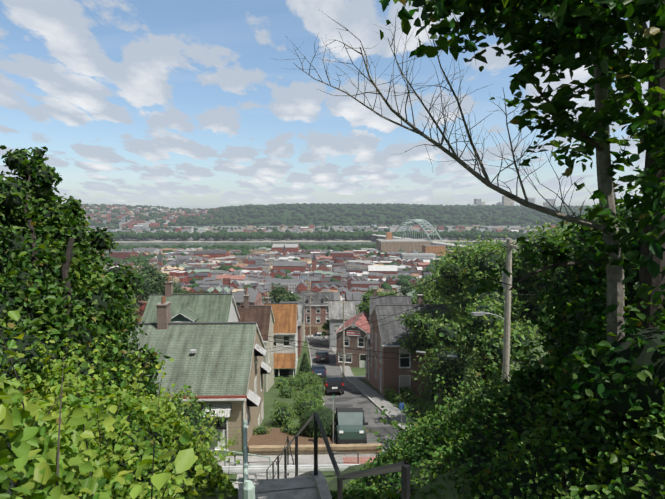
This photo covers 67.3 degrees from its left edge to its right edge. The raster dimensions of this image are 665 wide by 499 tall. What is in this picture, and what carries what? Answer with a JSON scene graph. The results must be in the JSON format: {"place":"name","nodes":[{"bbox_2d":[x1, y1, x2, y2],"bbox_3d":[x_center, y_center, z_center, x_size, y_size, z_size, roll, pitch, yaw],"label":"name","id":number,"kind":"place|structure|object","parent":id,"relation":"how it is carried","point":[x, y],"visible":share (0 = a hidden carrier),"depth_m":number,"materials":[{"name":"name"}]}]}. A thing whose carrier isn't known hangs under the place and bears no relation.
{"place":"outdoors","nodes":[
{"label":"outdoors","id":0,"kind":"place"},
{"bbox_2d":[89,241,515,246],"bbox_3d":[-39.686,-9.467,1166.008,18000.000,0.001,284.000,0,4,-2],"label":"river","id":1,"kind":"structure","parent":0,"point":[170,244],"depth_m":1235.85,"materials":[{"name":"grey liquid"}]},
{"bbox_2d":[0,0,649,208],"label":"sky","id":2,"kind":"structure","parent":0,"point":[166,103],"materials":[{"name":"blue"}]},
{"bbox_2d":[88,207,630,498],"bbox_3d":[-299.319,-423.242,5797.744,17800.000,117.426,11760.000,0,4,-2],"label":"ground","id":3,"kind":"structure","parent":0,"point":[271,396],"depth_m":86.59,"materials":[{"name":"green plant"}]},
{"bbox_2d":[0,145,170,398],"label":"tree","id":4,"kind":"object","parent":3,"relation":"on","point":[96,283],"depth_m":9.82,"materials":[{"name":"green plant"}]},
{"bbox_2d":[0,399,217,498],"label":"bush","id":5,"kind":"object","parent":3,"relation":"on","point":[123,464],"depth_m":6.47,"materials":[{"name":"green plant"}]},
{"bbox_2d":[0,310,240,498],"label":"bank shrubs","id":6,"kind":"object","parent":3,"relation":"on","point":[30,433],"depth_m":4.17,"materials":[{"name":"green plant"}]},
{"bbox_2d":[117,291,142,321],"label":"hill tree","id":7,"kind":"object","parent":3,"relation":"on","point":[134,306],"depth_m":124.07,"materials":[{"name":"green plant"}]},
{"bbox_2d":[104,255,166,300],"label":"hill tree","id":8,"kind":"object","parent":3,"relation":"on","point":[141,271],"depth_m":136.98,"materials":[{"name":"green plant"}]},
{"bbox_2d":[135,269,187,300],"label":"hill tree","id":9,"kind":"object","parent":3,"relation":"on","point":[163,289],"depth_m":146.55,"materials":[{"name":"green plant"}]},
{"bbox_2d":[175,288,193,293],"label":"tree","id":10,"kind":"object","parent":3,"relation":"on","point":[183,292],"depth_m":148.47,"materials":[{"name":"green plant"}]},
{"bbox_2d":[157,388,229,455],"bbox_3d":[-10.449,8.558,22.086,9.760,7.586,14.008,2,5,24],"label":"thicket","id":11,"kind":"object","parent":3,"relation":"on","point":[194,399],"depth_m":25.75,"materials":[{"name":"green plant"}]},
{"bbox_2d":[195,288,221,293],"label":"tree","id":12,"kind":"object","parent":3,"relation":"on","point":[204,292],"visible":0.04,"depth_m":175.01,"materials":[{"name":"green plant"}]},
{"bbox_2d":[262,282,301,302],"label":"tree","id":13,"kind":"object","parent":3,"relation":"on","point":[285,292],"depth_m":148.90,"materials":[{"name":"green plant"}]},
{"bbox_2d":[238,470,331,498],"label":"public steps","id":14,"kind":"structure","parent":3,"relation":"on","point":[309,485],"depth_m":7.00,"materials":[{"name":"concrete"}]},
{"bbox_2d":[253,371,326,437],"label":"bushes","id":15,"kind":"object","parent":3,"relation":"on","point":[307,399],"depth_m":38.43,"materials":[{"name":"green plant"}]},
{"bbox_2d":[123,277,463,450],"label":"houses","id":16,"kind":"structure","parent":3,"relation":"on","point":[228,362],"depth_m":45.95,"materials":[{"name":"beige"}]},
{"bbox_2d":[212,428,384,488],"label":"stair foot paving","id":17,"kind":"structure","parent":3,"relation":"on","point":[273,441],"depth_m":27.37,"materials":[{"name":"concrete"}]},
{"bbox_2d":[297,353,312,376],"bbox_3d":[-3.245,13.903,58.639,2.268,3.819,2.269,0,4,-2],"label":"conifer tree","id":18,"kind":"object","parent":3,"relation":"on","point":[308,364],"depth_m":58.33,"materials":[{"name":"green plant"}]},
{"bbox_2d":[304,292,315,341],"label":"utility pole","id":19,"kind":"object","parent":3,"relation":"on","point":[310,315],"visible":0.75,"depth_m":99.06,"materials":[{"name":"brown wood"}]},
{"bbox_2d":[222,411,410,498],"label":"railing","id":20,"kind":"object","parent":3,"relation":"on","point":[286,468],"visible":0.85,"depth_m":7.29,"materials":[{"name":"black metal"}]},
{"bbox_2d":[299,406,335,436],"bbox_3d":[-0.788,10.710,30.932,2.639,1.914,2.174,0,4,-2],"label":"hedge","id":21,"kind":"object","parent":3,"relation":"on","point":[305,420],"depth_m":30.42,"materials":[{"name":"green plant"}]},
{"bbox_2d":[80,196,563,330],"bbox_3d":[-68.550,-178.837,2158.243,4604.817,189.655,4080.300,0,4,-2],"label":"town buildings","id":22,"kind":"structure","parent":3,"relation":"on","point":[348,269],"depth_m":618.05,"materials":[{"name":"red brick"}]},
{"bbox_2d":[81,220,565,318],"bbox_3d":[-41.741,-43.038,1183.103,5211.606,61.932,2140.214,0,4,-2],"label":"town trees","id":23,"kind":"object","parent":3,"relation":"on","point":[472,233],"visible":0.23,"depth_m":1313.80,"materials":[{"name":"green plant"}]},
{"bbox_2d":[321,320,329,346],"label":"tree","id":24,"kind":"object","parent":3,"relation":"on","point":[326,328],"depth_m":91.12,"materials":[{"name":"green plant"}]},
{"bbox_2d":[158,219,515,282],"bbox_3d":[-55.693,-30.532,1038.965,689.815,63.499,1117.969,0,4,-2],"label":"landmark buildings","id":25,"kind":"structure","parent":3,"relation":"on","point":[388,242],"depth_m":826.24,"materials":[{"name":"brick"}]},
{"bbox_2d":[335,299,352,377],"bbox_3d":[1.425,11.686,64.140,2.400,10.800,0.328,-1,4,-10],"label":"utility pole","id":26,"kind":"object","parent":3,"relation":"on","point":[343,366],"visible":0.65,"depth_m":64.08,"materials":[{"name":"brown wood"}]},
{"bbox_2d":[263,242,540,365],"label":"power lines","id":27,"kind":"object","parent":26,"relation":"attached to","point":[451,356],"visible":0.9,"depth_m":30.45,"materials":[{"name":"black"}]},
{"bbox_2d":[81,203,634,225],"bbox_3d":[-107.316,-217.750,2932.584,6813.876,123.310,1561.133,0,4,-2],"label":"hill forest trees","id":28,"kind":"object","parent":3,"relation":"on","point":[426,211],"visible":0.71,"depth_m":2530.76,"materials":[{"name":"green plant"}]},
{"bbox_2d":[332,394,403,442],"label":"street signs","id":29,"kind":"object","parent":3,"relation":"on","point":[401,406],"visible":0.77,"depth_m":28.49,"materials":[{"name":"grey metal"}]},
{"bbox_2d":[355,287,402,314],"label":"tree","id":30,"kind":"object","parent":3,"relation":"on","point":[367,294],"depth_m":113.68,"materials":[{"name":"green plant"}]},
{"bbox_2d":[398,282,420,295],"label":"tree","id":31,"kind":"object","parent":3,"relation":"on","point":[403,286],"depth_m":152.46,"materials":[{"name":"green plant"}]},
{"bbox_2d":[382,386,441,423],"bbox_3d":[6.507,12.488,38.475,3.490,4.109,16.508,0,4,-2],"label":"verge brush","id":32,"kind":"object","parent":3,"relation":"on","point":[408,391],"depth_m":41.77,"materials":[{"name":"green plant"}]},
{"bbox_2d":[404,275,446,303],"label":"tree","id":33,"kind":"object","parent":3,"relation":"on","point":[418,290],"depth_m":95.34,"materials":[{"name":"green plant"}]},
{"bbox_2d":[395,301,461,399],"bbox_3d":[8.612,9.297,44.963,5.312,9.496,7.064,3,6,38],"label":"tree","id":34,"kind":"object","parent":3,"relation":"on","point":[420,338],"depth_m":43.89,"materials":[{"name":"green plant"}]},
{"bbox_2d":[415,287,456,322],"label":"tree","id":35,"kind":"object","parent":3,"relation":"on","point":[428,296],"depth_m":67.15,"materials":[{"name":"green plant"}]},
{"bbox_2d":[271,0,664,459],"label":"tree","id":36,"kind":"object","parent":3,"relation":"on","point":[585,21],"depth_m":4.91,"materials":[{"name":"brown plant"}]},
{"bbox_2d":[423,236,523,356],"bbox_3d":[14.345,6.977,52.927,14.272,16.585,10.893,-3,5,-34],"label":"tree","id":37,"kind":"object","parent":3,"relation":"on","point":[435,272],"depth_m":52.06,"materials":[{"name":"green plant"}]},
{"bbox_2d":[428,294,538,389],"bbox_3d":[10.535,7.936,33.841,6.530,9.832,6.625,-3,6,-38],"label":"tree","id":38,"kind":"object","parent":3,"relation":"on","point":[461,337],"depth_m":32.89,"materials":[{"name":"green plant"}]},
{"bbox_2d":[411,295,564,409],"bbox_3d":[21.482,7.159,28.096,31.066,15.397,31.312,0,4,-2],"label":"thicket","id":39,"kind":"object","parent":3,"relation":"on","point":[465,389],"depth_m":38.23,"materials":[{"name":"green plant"}]},
{"bbox_2d":[433,234,546,327],"bbox_3d":[14.068,6.339,42.624,10.406,15.307,11.935,0,4,-2],"label":"tree","id":40,"kind":"object","parent":3,"relation":"on","point":[476,273],"depth_m":41.63,"materials":[{"name":"green plant"}]},
{"bbox_2d":[471,239,517,383],"bbox_3d":[8.162,5.990,25.991,2.101,13.100,2.402,1,4,11],"label":"utility pole","id":41,"kind":"object","parent":3,"relation":"on","point":[506,337],"visible":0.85,"depth_m":25.50,"materials":[{"name":"brown wood"}]},
{"bbox_2d":[329,319,664,498],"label":"bank shrubs","id":42,"kind":"object","parent":3,"relation":"on","point":[467,416],"depth_m":6.67,"materials":[{"name":"green plant"}]},
{"bbox_2d":[453,294,546,333],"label":"tree","id":43,"kind":"object","parent":3,"relation":"on","point":[521,321],"depth_m":65.43,"materials":[{"name":"green plant"}]},
{"bbox_2d":[343,392,664,498],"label":"bush","id":44,"kind":"object","parent":3,"relation":"on","point":[527,477],"visible":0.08,"depth_m":6.22,"materials":[{"name":"green plant"}]},
{"bbox_2d":[499,213,587,317],"bbox_3d":[20.350,1.611,37.787,13.778,9.762,9.373,3,6,37],"label":"tree","id":45,"kind":"object","parent":3,"relation":"on","point":[548,233],"depth_m":38.89,"materials":[{"name":"green plant"}]},
{"bbox_2d":[511,165,664,466],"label":"tree","id":46,"kind":"object","parent":3,"relation":"on","point":[600,347],"depth_m":5.72,"materials":[{"name":"green plant"}]},
{"bbox_2d":[305,336,415,463],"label":"street","id":47,"kind":"structure","parent":0,"point":[358,393],"depth_m":43.83,"materials":[{"name":"grey asphalt"}]},
{"bbox_2d":[308,332,327,338],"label":"white car","id":48,"kind":"object","parent":47,"relation":"on","point":[317,335],"visible":0.77,"depth_m":115.48,"materials":[{"name":"white paint"}]},
{"bbox_2d":[311,365,325,376],"bbox_3d":[-1.856,15.806,65.021,2.200,1.642,4.510,0,-7,-5],"label":"blue suv","id":49,"kind":"object","parent":47,"relation":"on","point":[320,370],"visible":0.69,"depth_m":62.97,"materials":[{"name":"blue paint"}]},
{"bbox_2d":[315,350,328,362],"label":"dark suv","id":50,"kind":"object","parent":47,"relation":"on","point":[321,355],"visible":0.98,"depth_m":75.00,"materials":[{"name":"grey paint"}]},
{"bbox_2d":[321,375,343,393],"bbox_3d":[0.024,13.225,49.346,2.200,1.642,4.510,0,-8,-5],"label":"black suv","id":51,"kind":"object","parent":47,"relation":"on","point":[333,383],"visible":0.9,"depth_m":47.30,"materials":[{"name":"black paint"}]},
{"bbox_2d":[334,408,367,443],"bbox_3d":[1.081,10.784,30.467,2.140,1.813,4.060,0,-10,0],"label":"green jeep","id":52,"kind":"object","parent":47,"relation":"on","point":[350,423],"visible":0.9,"depth_m":29.71,"materials":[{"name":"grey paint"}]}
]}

